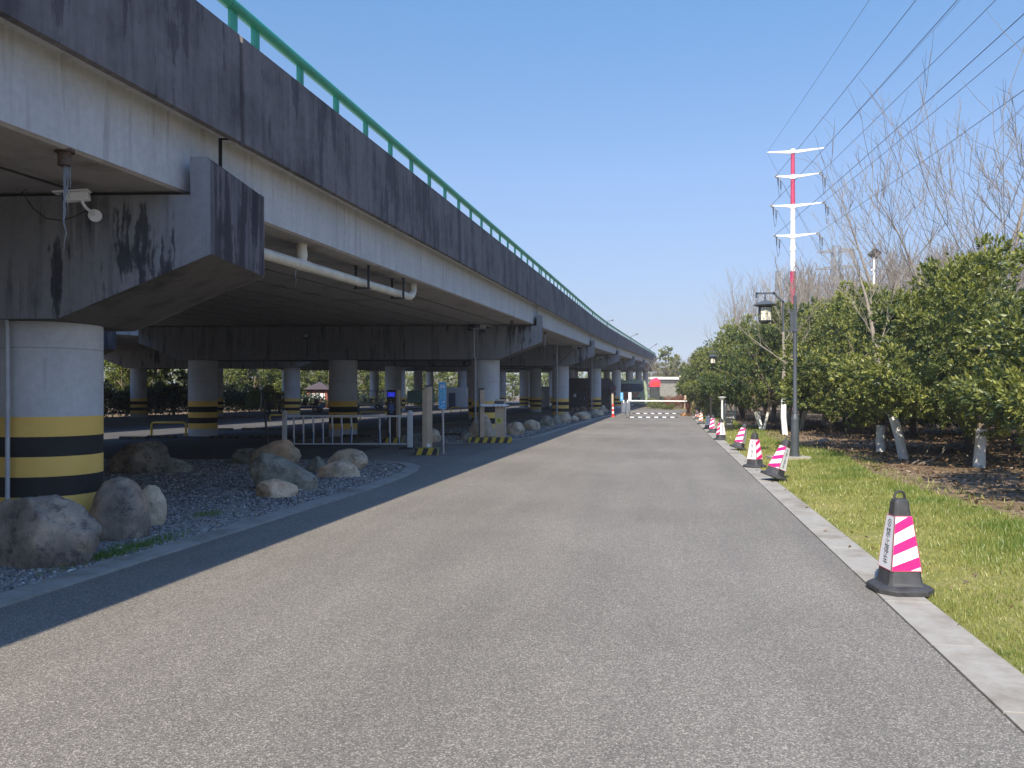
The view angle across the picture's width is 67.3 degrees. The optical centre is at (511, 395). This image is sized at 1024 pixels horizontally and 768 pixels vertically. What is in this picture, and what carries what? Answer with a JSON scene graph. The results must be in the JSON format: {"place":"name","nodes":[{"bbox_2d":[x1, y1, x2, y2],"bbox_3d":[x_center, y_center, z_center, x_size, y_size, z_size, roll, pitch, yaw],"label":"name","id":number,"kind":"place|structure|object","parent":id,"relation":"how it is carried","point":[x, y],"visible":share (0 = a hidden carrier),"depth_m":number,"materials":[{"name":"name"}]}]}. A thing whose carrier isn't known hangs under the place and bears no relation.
{"place":"outdoors","nodes":[
{"label":"outdoors","id":0,"kind":"place"},
{"bbox_2d":[104,401,636,486],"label":"parking ground","id":1,"kind":"structure","parent":0,"point":[180,446],"depth_m":32.66,"materials":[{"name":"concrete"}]},
{"bbox_2d":[126,369,167,415],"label":"broadleaf tree","id":2,"kind":"object","parent":1,"relation":"on","point":[151,383],"visible":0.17,"depth_m":56.54,"materials":[{"name":"green plant"}]},
{"bbox_2d":[155,369,187,414],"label":"broadleaf tree","id":3,"kind":"object","parent":1,"relation":"on","point":[183,374],"visible":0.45,"depth_m":58.13,"materials":[{"name":"green plant"}]},
{"bbox_2d":[0,459,401,592],"bbox_3d":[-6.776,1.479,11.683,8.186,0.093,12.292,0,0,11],"label":"gravel","id":4,"kind":"structure","parent":1,"relation":"on","point":[178,509],"depth_m":11.03,"materials":[{"name":"gravel"}]},
{"bbox_2d":[0,494,101,569],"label":"boulder","id":5,"kind":"object","parent":4,"relation":"on","point":[50,531],"visible":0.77,"depth_m":6.62,"materials":[{"name":"stone"}]},
{"bbox_2d":[19,526,205,576],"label":"weeds","id":6,"kind":"object","parent":4,"relation":"on","point":[118,552],"visible":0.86,"depth_m":7.33,"materials":[{"name":"green plant"}]},
{"bbox_2d":[89,477,150,541],"bbox_3d":[-4.100,1.300,8.048,0.626,0.887,0.532,0,0,0],"label":"boulder","id":7,"kind":"object","parent":4,"relation":"on","point":[119,510],"visible":0.65,"depth_m":7.87,"materials":[{"name":"stone"}]},
{"bbox_2d":[109,441,169,474],"bbox_3d":[-7.115,1.332,14.720,1.147,0.900,0.803,0,0,0],"label":"boulder","id":8,"kind":"object","parent":4,"relation":"on","point":[146,457],"visible":0.84,"depth_m":14.49,"materials":[{"name":"stone"}]},
{"bbox_2d":[142,485,166,525],"bbox_3d":[-4.154,1.360,8.850,0.345,0.653,0.322,0,0,43],"label":"boulder","id":9,"kind":"object","parent":4,"relation":"on","point":[156,499],"visible":0.4,"depth_m":8.76,"materials":[{"name":"stone"}]},
{"bbox_2d":[162,458,192,473],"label":"boulder","id":10,"kind":"object","parent":4,"relation":"on","point":[174,465],"visible":0.58,"depth_m":14.71,"materials":[{"name":"stone"}]},
{"bbox_2d":[232,448,256,463],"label":"boulder","id":11,"kind":"object","parent":4,"relation":"on","point":[240,456],"visible":0.52,"depth_m":16.66,"materials":[{"name":"stone"}]},
{"bbox_2d":[249,439,300,463],"bbox_3d":[-5.119,1.352,16.616,1.107,0.809,0.553,0,0,0],"label":"boulder","id":12,"kind":"object","parent":4,"relation":"on","point":[287,449],"visible":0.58,"depth_m":16.43,"materials":[{"name":"stone"}]},
{"bbox_2d":[255,478,297,498],"bbox_3d":[-3.454,1.415,11.302,0.504,0.379,0.449,0,0,41],"label":"boulder","id":13,"kind":"object","parent":4,"relation":"on","point":[275,488],"visible":0.71,"depth_m":11.17,"materials":[{"name":"stone"}]},
{"bbox_2d":[248,453,318,490],"bbox_3d":[-3.613,1.324,12.154,1.048,0.815,0.597,0,0,-19],"label":"boulder","id":14,"kind":"object","parent":4,"relation":"on","point":[264,466],"visible":0.63,"depth_m":11.97,"materials":[{"name":"stone"}]},
{"bbox_2d":[307,456,324,472],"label":"boulder","id":15,"kind":"object","parent":4,"relation":"on","point":[316,463],"visible":0.6,"depth_m":14.76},
{"bbox_2d":[316,460,360,477],"bbox_3d":[-3.160,1.399,13.995,0.729,0.433,0.456,0,0,-26],"label":"boulder","id":16,"kind":"object","parent":4,"relation":"on","point":[341,468],"visible":0.67,"depth_m":13.87,"materials":[{"name":"stone"}]},
{"bbox_2d":[327,448,367,468],"bbox_3d":[-3.338,1.379,15.651,0.829,0.599,0.497,0,0,0],"label":"boulder","id":17,"kind":"object","parent":4,"relation":"on","point":[357,458],"visible":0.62,"depth_m":15.48,"materials":[{"name":"stone"}]},
{"bbox_2d":[0,459,419,607],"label":"island kerb","id":18,"kind":"structure","parent":1,"relation":"on","point":[23,593],"depth_m":7.51,"materials":[{"name":"concrete"}]},
{"bbox_2d":[244,384,283,412],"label":"shrub","id":19,"kind":"object","parent":1,"relation":"on","point":[274,394],"visible":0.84,"depth_m":64.70,"materials":[{"name":"green plant"}]},
{"bbox_2d":[300,390,325,412],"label":"electric buggy","id":20,"kind":"object","parent":1,"relation":"on","point":[319,408],"visible":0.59,"depth_m":66.10,"materials":[{"name":"metal"}]},
{"bbox_2d":[104,330,549,417],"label":"viaduct","id":21,"kind":"object","parent":1,"relation":"on","point":[125,349],"visible":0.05,"depth_m":51.37,"materials":[{"name":"concrete"}]},
{"bbox_2d":[0,0,655,512],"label":"viaduct","id":22,"kind":"object","parent":1,"relation":"on","point":[214,156],"visible":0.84,"depth_m":8.22,"materials":[{"name":"concrete"}]},
{"bbox_2d":[0,320,9,499],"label":"conduit","id":23,"kind":"object","parent":22,"relation":"attached to","point":[7,410],"visible":0.8,"depth_m":7.60,"materials":[{"name":"grey plastic"}]},
{"bbox_2d":[54,148,74,167],"bbox_3d":[-3.576,-1.899,6.150,0.149,0.130,0.149,0,0,11],"label":"drain stub","id":24,"kind":"object","parent":22,"relation":"attached to","point":[64,156],"visible":0.98,"depth_m":6.12,"materials":[{"name":"metal"}]},
{"bbox_2d":[63,165,70,245],"bbox_3d":[-3.564,-1.504,6.159,0.061,0.720,0.044,0,0,-15],"label":"torn plastic sleeve","id":25,"kind":"object","parent":24,"relation":"hanging from","point":[65,169],"visible":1,"depth_m":6.14,"materials":[{"name":"plastic"}]},
{"bbox_2d":[52,189,102,221],"bbox_3d":[-4.076,-1.781,7.227,0.305,0.231,0.405,0,0,-8],"label":"surveillance camera","id":26,"kind":"object","parent":22,"relation":"attached to","point":[82,196],"visible":0.87,"depth_m":7.08,"materials":[{"name":"white paint"}]},
{"bbox_2d":[264,243,416,299],"bbox_3d":[-2.549,-1.954,12.085,0.280,0.583,6.297,0,0,11],"label":"drain pipe","id":27,"kind":"object","parent":22,"relation":"hanging from","point":[299,261],"visible":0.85,"depth_m":11.36,"materials":[{"name":"beige plastic"}]},
{"bbox_2d":[282,410,414,448],"bbox_3d":[-4.687,0.959,21.475,3.876,1.078,0.450,0,0,0],"label":"road fence","id":28,"kind":"object","parent":1,"relation":"on","point":[409,416],"visible":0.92,"depth_m":21.42,"materials":[{"name":"metal"}]},
{"bbox_2d":[357,391,384,408],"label":"electric buggy","id":29,"kind":"object","parent":1,"relation":"on","point":[378,405],"visible":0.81,"depth_m":80.10,"materials":[{"name":"metal"}]},
{"bbox_2d":[407,391,433,408],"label":"notice board","id":30,"kind":"object","parent":1,"relation":"on","point":[414,396],"visible":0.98,"depth_m":85.00,"materials":[{"name":"metal"}]},
{"bbox_2d":[446,387,467,406],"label":"site cabin","id":31,"kind":"object","parent":1,"relation":"on","point":[456,396],"visible":0.94,"depth_m":88.00,"materials":[{"name":"metal"}]},
{"bbox_2d":[621,379,647,403],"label":"glass canopy","id":32,"kind":"object","parent":1,"relation":"on","point":[635,389],"visible":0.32,"depth_m":99.00,"materials":[{"name":"clear glass"}]},
{"bbox_2d":[0,407,1023,767],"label":"road","id":33,"kind":"structure","parent":0,"point":[616,591],"depth_m":4.72,"materials":[{"name":"asphalt"}]},
{"bbox_2d":[384,390,403,442],"bbox_3d":[-3.729,0.665,24.276,0.567,1.670,0.480,0,0,0],"label":"payment terminal","id":34,"kind":"object","parent":33,"relation":"on","point":[393,402],"visible":0.97,"depth_m":24.20,"materials":[{"name":"metal"}]},
{"bbox_2d":[415,385,438,454],"bbox_3d":[-2.145,0.625,19.446,0.570,1.750,0.519,0,0,0],"label":"camera post","id":35,"kind":"object","parent":33,"relation":"on","point":[426,448],"visible":1,"depth_m":19.54,"materials":[{"name":"metal"}]},
{"bbox_2d":[439,382,446,453],"bbox_3d":[-1.766,0.583,19.702,0.201,1.834,0.179,0,0,11],"label":"direction sign","id":36,"kind":"object","parent":33,"relation":"on","point":[442,395],"visible":1,"depth_m":19.65,"materials":[{"name":"metal"}]},
{"bbox_2d":[469,388,511,442],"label":"barrier gate","id":37,"kind":"structure","parent":33,"relation":"on","point":[500,406],"depth_m":24.05,"materials":[{"name":"metal"}]},
{"bbox_2d":[363,412,622,443],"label":"second island kerb","id":38,"kind":"structure","parent":33,"relation":"on","point":[547,433],"depth_m":28.13,"materials":[{"name":"concrete"}]},
{"bbox_2d":[382,411,618,441],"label":"second gravel bed","id":39,"kind":"object","parent":33,"relation":"on","point":[571,415],"visible":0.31,"depth_m":47.12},
{"bbox_2d":[369,422,568,441],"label":"gravel","id":40,"kind":"structure","parent":39,"relation":"on","point":[451,438],"depth_m":29.06,"materials":[{"name":"gravel"}]},
{"bbox_2d":[469,413,494,435],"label":"boulder","id":41,"kind":"object","parent":39,"relation":"on","point":[489,430],"visible":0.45,"depth_m":26.93,"materials":[{"name":"stone"}]},
{"bbox_2d":[506,422,524,434],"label":"boulder","id":42,"kind":"object","parent":39,"relation":"on","point":[516,428],"visible":0.73,"depth_m":28.68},
{"bbox_2d":[629,395,691,415],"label":"road barrier","id":43,"kind":"object","parent":33,"relation":"on","point":[686,404],"visible":1,"depth_m":55.68,"materials":[{"name":"beige metal"}]},
{"bbox_2d":[104,0,1023,395],"label":"sky","id":44,"kind":"structure","parent":0,"point":[623,146],"materials":[{"name":"blue"}]},
{"bbox_2d":[106,396,1023,517],"bbox_3d":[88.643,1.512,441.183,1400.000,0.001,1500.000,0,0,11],"label":"ground","id":45,"kind":"structure","parent":0,"point":[939,464],"depth_m":18.05,"materials":[{"name":"brown soil"}]},
{"bbox_2d":[104,363,129,415],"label":"broadleaf tree","id":46,"kind":"object","parent":45,"relation":"on","point":[122,371],"visible":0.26,"depth_m":54.47,"materials":[{"name":"green plant"}]},
{"bbox_2d":[104,360,158,391],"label":"broadleaf tree","id":47,"kind":"object","parent":45,"relation":"on","point":[116,369],"visible":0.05,"depth_m":62.46,"materials":[{"name":"green plant"}]},
{"bbox_2d":[104,379,271,417],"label":"hedge","id":48,"kind":"object","parent":45,"relation":"on","point":[120,400],"visible":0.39,"depth_m":56.52,"materials":[{"name":"green plant"}]},
{"bbox_2d":[223,369,238,396],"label":"broadleaf tree","id":49,"kind":"object","parent":45,"relation":"on","point":[232,377],"visible":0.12,"depth_m":77.53,"materials":[{"name":"green plant"}]},
{"bbox_2d":[223,369,279,391],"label":"broadleaf tree","id":50,"kind":"object","parent":45,"relation":"on","point":[259,378],"visible":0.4,"depth_m":83.08,"materials":[{"name":"green plant"}]},
{"bbox_2d":[104,363,452,398],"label":"wood","id":51,"kind":"object","parent":45,"relation":"on","point":[174,375],"visible":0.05,"depth_m":159.41,"materials":[{"name":"green plant"}]},
{"bbox_2d":[258,369,313,393],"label":"broadleaf tree","id":52,"kind":"object","parent":45,"relation":"on","point":[304,379],"visible":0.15,"depth_m":93.17,"materials":[{"name":"green plant"}]},
{"bbox_2d":[303,382,328,407],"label":"garden pavilion","id":53,"kind":"object","parent":45,"relation":"on","point":[319,386],"visible":0.55,"depth_m":90.00,"materials":[{"name":"tile"}]},
{"bbox_2d":[308,370,328,386],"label":"broadleaf tree","id":54,"kind":"object","parent":45,"relation":"on","point":[322,375],"visible":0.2,"depth_m":99.22,"materials":[{"name":"green plant"}]},
{"bbox_2d":[270,391,438,405],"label":"hedge","id":55,"kind":"object","parent":45,"relation":"on","point":[359,398],"visible":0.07,"depth_m":90.02,"materials":[{"name":"green plant"}]},
{"bbox_2d":[357,370,384,394],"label":"broadleaf tree","id":56,"kind":"object","parent":45,"relation":"on","point":[366,383],"visible":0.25,"depth_m":113.24,"materials":[{"name":"green plant"}]},
{"bbox_2d":[506,373,518,400],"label":"broadleaf tree","id":57,"kind":"object","parent":45,"relation":"on","point":[512,378],"visible":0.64,"depth_m":185.06,"materials":[{"name":"green plant"}]},
{"bbox_2d":[437,366,662,397],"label":"wood","id":58,"kind":"object","parent":45,"relation":"on","point":[602,375],"visible":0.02,"depth_m":245.98,"materials":[{"name":"green plant"}]},
{"bbox_2d":[631,356,676,393],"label":"bare tree","id":59,"kind":"object","parent":45,"relation":"on","point":[654,368],"visible":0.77,"depth_m":95.52,"materials":[{"name":"brown plant"}]},
{"bbox_2d":[649,345,680,380],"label":"broadleaf tree","id":60,"kind":"object","parent":45,"relation":"on","point":[663,356],"visible":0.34,"depth_m":127.42,"materials":[{"name":"green plant"}]},
{"bbox_2d":[698,313,770,417],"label":"osmanthus tree","id":61,"kind":"object","parent":45,"relation":"on","point":[742,409],"visible":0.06,"depth_m":49.95,"materials":[{"name":"green plant"}]},
{"bbox_2d":[704,267,774,413],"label":"bare tree","id":62,"kind":"object","parent":45,"relation":"on","point":[734,311],"visible":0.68,"depth_m":61.76,"materials":[{"name":"brown plant"}]},
{"bbox_2d":[717,310,787,421],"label":"osmanthus tree","id":63,"kind":"object","parent":45,"relation":"on","point":[773,417],"visible":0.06,"depth_m":42.47,"materials":[{"name":"green plant"}]},
{"bbox_2d":[712,282,796,408],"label":"bare tree","id":64,"kind":"object","parent":45,"relation":"on","point":[757,301],"visible":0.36,"depth_m":81.48,"materials":[{"name":"brown plant"}]},
{"bbox_2d":[713,254,830,434],"bbox_3d":[10.045,-1.984,29.636,3.924,7.094,3.928,0,0,0],"label":"young tree","id":65,"kind":"object","parent":45,"relation":"on","point":[784,420],"visible":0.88,"depth_m":29.23,"materials":[{"name":"brown plant"}]},
{"bbox_2d":[729,253,822,408],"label":"bare tree","id":66,"kind":"object","parent":45,"relation":"on","point":[769,285],"visible":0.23,"depth_m":86.10,"materials":[{"name":"brown plant"}]},
{"bbox_2d":[731,296,838,425],"bbox_3d":[13.245,-1.595,36.774,5.933,6.297,5.604,0,0,-33],"label":"osmanthus tree","id":67,"kind":"object","parent":45,"relation":"on","point":[787,316],"visible":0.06,"depth_m":36.55,"materials":[{"name":"green plant"}]},
{"bbox_2d":[732,319,839,429],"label":"osmanthus tree","id":68,"kind":"object","parent":45,"relation":"on","point":[775,350],"visible":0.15,"depth_m":32.62,"materials":[{"name":"green plant"}]},
{"bbox_2d":[748,260,833,325],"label":"bare tree","id":69,"kind":"object","parent":45,"relation":"on","point":[795,292],"visible":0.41,"depth_m":69.20,"materials":[{"name":"brown plant"}]},
{"bbox_2d":[761,257,823,307],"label":"bare tree","id":70,"kind":"object","parent":45,"relation":"on","point":[811,278],"visible":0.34,"depth_m":87.12,"materials":[{"name":"brown plant"}]},
{"bbox_2d":[767,147,828,408],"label":"utility pole","id":71,"kind":"object","parent":45,"relation":"on","point":[792,206],"visible":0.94,"depth_m":85.78,"materials":[{"name":"metal"}]},
{"bbox_2d":[775,14,1023,234],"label":"power line","id":72,"kind":"object","parent":71,"relation":"attached to","point":[919,108],"visible":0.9,"depth_m":42.38,"materials":[{"name":"metal"}]},
{"bbox_2d":[773,292,860,427],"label":"osmanthus tree","id":73,"kind":"object","parent":45,"relation":"on","point":[823,306],"visible":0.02,"depth_m":35.01,"materials":[{"name":"green plant"}]},
{"bbox_2d":[791,257,857,317],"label":"bare tree","id":74,"kind":"object","parent":45,"relation":"on","point":[828,293],"visible":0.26,"depth_m":64.02,"materials":[{"name":"brown plant"}]},
{"bbox_2d":[772,296,881,431],"bbox_3d":[13.015,-1.270,31.415,5.080,5.674,5.143,0,0,41],"label":"osmanthus tree","id":75,"kind":"object","parent":45,"relation":"on","point":[830,425],"visible":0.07,"depth_m":31.12,"materials":[{"name":"green plant"}]},
{"bbox_2d":[815,245,856,296],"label":"lattice tower","id":76,"kind":"structure","parent":45,"relation":"on","point":[838,255],"depth_m":249.88,"materials":[{"name":"metal"}]},
{"bbox_2d":[686,410,1023,733],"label":"roadside kerb","id":77,"kind":"structure","parent":45,"relation":"on","point":[992,677],"depth_m":4.99,"materials":[{"name":"concrete"}]},
{"bbox_2d":[730,422,746,450],"bbox_3d":[6.232,1.084,20.844,0.410,0.764,0.410,17,0,37],"label":"traffic cone","id":78,"kind":"object","parent":77,"relation":"on","point":[739,441],"visible":1,"depth_m":20.77,"materials":[{"name":"plastic"}]},
{"bbox_2d":[743,430,766,467],"bbox_3d":[5.012,1.106,15.887,0.410,0.764,0.410,0,0,-39],"label":"traffic cone","id":79,"kind":"object","parent":77,"relation":"on","point":[754,457],"visible":1,"depth_m":15.82,"materials":[{"name":"plastic"}]},
{"bbox_2d":[760,436,790,481],"bbox_3d":[4.699,1.080,13.430,0.410,0.764,0.410,21,0,-39],"label":"traffic cone","id":80,"kind":"object","parent":77,"relation":"on","point":[777,466],"visible":0.98,"depth_m":13.36,"materials":[{"name":"plastic"}]},
{"bbox_2d":[866,490,934,596],"bbox_3d":[2.956,1.106,5.868,0.410,0.764,0.410,0,0,2],"label":"traffic cone","id":81,"kind":"object","parent":77,"relation":"on","point":[899,569],"visible":1,"depth_m":5.78,"materials":[{"name":"plastic"}]},
{"bbox_2d":[812,234,908,459],"bbox_3d":[8.353,-1.158,18.504,2.148,5.466,2.598,0,0,30],"label":"young tree","id":82,"kind":"object","parent":45,"relation":"on","point":[901,448],"visible":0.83,"depth_m":18.24,"materials":[{"name":"grey plant"}]},
{"bbox_2d":[807,283,947,437],"bbox_3d":[12.806,-1.156,26.428,5.012,5.442,5.074,0,0,-15],"label":"osmanthus tree","id":83,"kind":"object","parent":45,"relation":"on","point":[850,323],"visible":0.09,"depth_m":26.23,"materials":[{"name":"green plant"}]},
{"bbox_2d":[774,278,984,451],"bbox_3d":[9.865,-0.814,20.550,5.767,4.711,5.575,0,0,-23],"label":"osmanthus tree","id":84,"kind":"object","parent":45,"relation":"on","point":[809,388],"visible":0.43,"depth_m":20.42,"materials":[{"name":"green plant"}]},
{"bbox_2d":[805,174,974,427],"bbox_3d":[17.623,-4.522,35.801,7.091,12.151,7.242,0,0,35],"label":"bare tree","id":85,"kind":"object","parent":45,"relation":"on","point":[860,254],"visible":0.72,"depth_m":35.68,"materials":[{"name":"brown plant"}]},
{"bbox_2d":[798,85,1021,428],"bbox_3d":[18.211,-5.614,33.809,12.414,14.330,11.626,0,0,-38],"label":"bare tree","id":86,"kind":"object","parent":45,"relation":"on","point":[902,242],"visible":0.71,"depth_m":34.15,"materials":[{"name":"brown plant"}]},
{"bbox_2d":[810,10,1023,437],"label":"bare tree","id":87,"kind":"object","parent":45,"relation":"on","point":[1000,203],"visible":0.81,"depth_m":27.51,"materials":[{"name":"brown plant"}]},
{"bbox_2d":[820,231,1023,467],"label":"osmanthus tree","id":88,"kind":"object","parent":45,"relation":"on","point":[890,393],"visible":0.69,"depth_m":15.86,"materials":[{"name":"green plant"}]},
{"bbox_2d":[859,86,1023,433],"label":"bare tree","id":89,"kind":"object","parent":45,"relation":"on","point":[1001,226],"visible":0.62,"depth_m":30.24,"materials":[{"name":"brown plant"}]},
{"bbox_2d":[879,276,1023,454],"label":"osmanthus tree","id":90,"kind":"object","parent":45,"relation":"on","point":[903,335],"visible":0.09,"depth_m":18.79,"materials":[{"name":"green plant"}]},
{"bbox_2d":[885,262,1022,446],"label":"osmanthus tree","id":91,"kind":"object","parent":45,"relation":"on","point":[968,441],"visible":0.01,"depth_m":22.27,"materials":[{"name":"green plant"}]},
{"bbox_2d":[885,49,1023,429],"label":"bare tree","id":92,"kind":"object","parent":45,"relation":"on","point":[920,154],"visible":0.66,"depth_m":32.08,"materials":[{"name":"brown plant"}]},
{"bbox_2d":[940,232,1023,456],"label":"osmanthus tree","id":93,"kind":"object","parent":45,"relation":"on","point":[1004,387],"visible":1,"depth_m":11.09,"materials":[{"name":"green plant"}]},
{"bbox_2d":[569,378,615,409],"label":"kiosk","id":94,"kind":"object","parent":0,"point":[578,392],"visible":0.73,"depth_m":77.00,"materials":[{"name":"metal"}]},
{"bbox_2d":[645,407,1023,674],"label":"lawn","id":95,"kind":"structure","parent":0,"point":[979,623],"depth_m":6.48,"materials":[{"name":"plant"}]},
{"bbox_2d":[649,378,660,406],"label":"poster stand","id":96,"kind":"object","parent":95,"relation":"on","point":[654,384],"visible":0.84,"depth_m":90.00,"materials":[{"name":"red plastic"}]},
{"bbox_2d":[648,377,681,407],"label":"garden wall","id":97,"kind":"structure","parent":95,"relation":"on","point":[667,385],"depth_m":92.51,"materials":[{"name":"paint"}]},
{"bbox_2d":[676,340,716,402],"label":"osmanthus tree","id":98,"kind":"object","parent":95,"relation":"on","point":[686,367],"visible":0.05,"depth_m":61.47,"materials":[{"name":"green plant"}]},
{"bbox_2d":[674,342,723,414],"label":"osmanthus tree","id":99,"kind":"object","parent":95,"relation":"on","point":[697,350],"visible":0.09,"depth_m":56.06,"materials":[{"name":"green plant"}]},
{"bbox_2d":[680,343,728,415],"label":"osmanthus tree","id":100,"kind":"object","parent":95,"relation":"on","point":[696,357],"visible":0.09,"depth_m":53.98,"materials":[{"name":"green plant"}]},
{"bbox_2d":[692,400,727,415],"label":"shrub","id":101,"kind":"object","parent":95,"relation":"on","point":[705,408],"visible":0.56,"depth_m":53.86,"materials":[{"name":"green plant"}]},
{"bbox_2d":[687,338,747,419],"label":"osmanthus tree","id":102,"kind":"object","parent":95,"relation":"on","point":[702,394],"visible":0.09,"depth_m":46.56,"materials":[{"name":"green plant"}]},
{"bbox_2d":[697,320,814,429],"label":"osmanthus tree","id":103,"kind":"object","parent":95,"relation":"on","point":[771,334],"visible":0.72,"depth_m":31.76,"materials":[{"name":"green plant"}]},
{"bbox_2d":[753,292,810,459],"bbox_3d":[6.293,-0.448,18.006,1.262,3.937,0.524,0,0,0],"label":"lamp post","id":104,"kind":"object","parent":95,"relation":"on","point":[765,310],"visible":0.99,"depth_m":17.96,"materials":[{"name":"metal"}]},
{"bbox_2d":[736,418,1023,518],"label":"fallen leaves","id":105,"kind":"object","parent":95,"relation":"on","point":[969,469],"depth_m":20.95,"materials":[{"name":"plant"}]},
{"bbox_2d":[760,429,1023,518],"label":"grass","id":106,"kind":"structure","parent":95,"relation":"on","point":[884,471],"depth_m":13.67,"materials":[{"name":"plant"}]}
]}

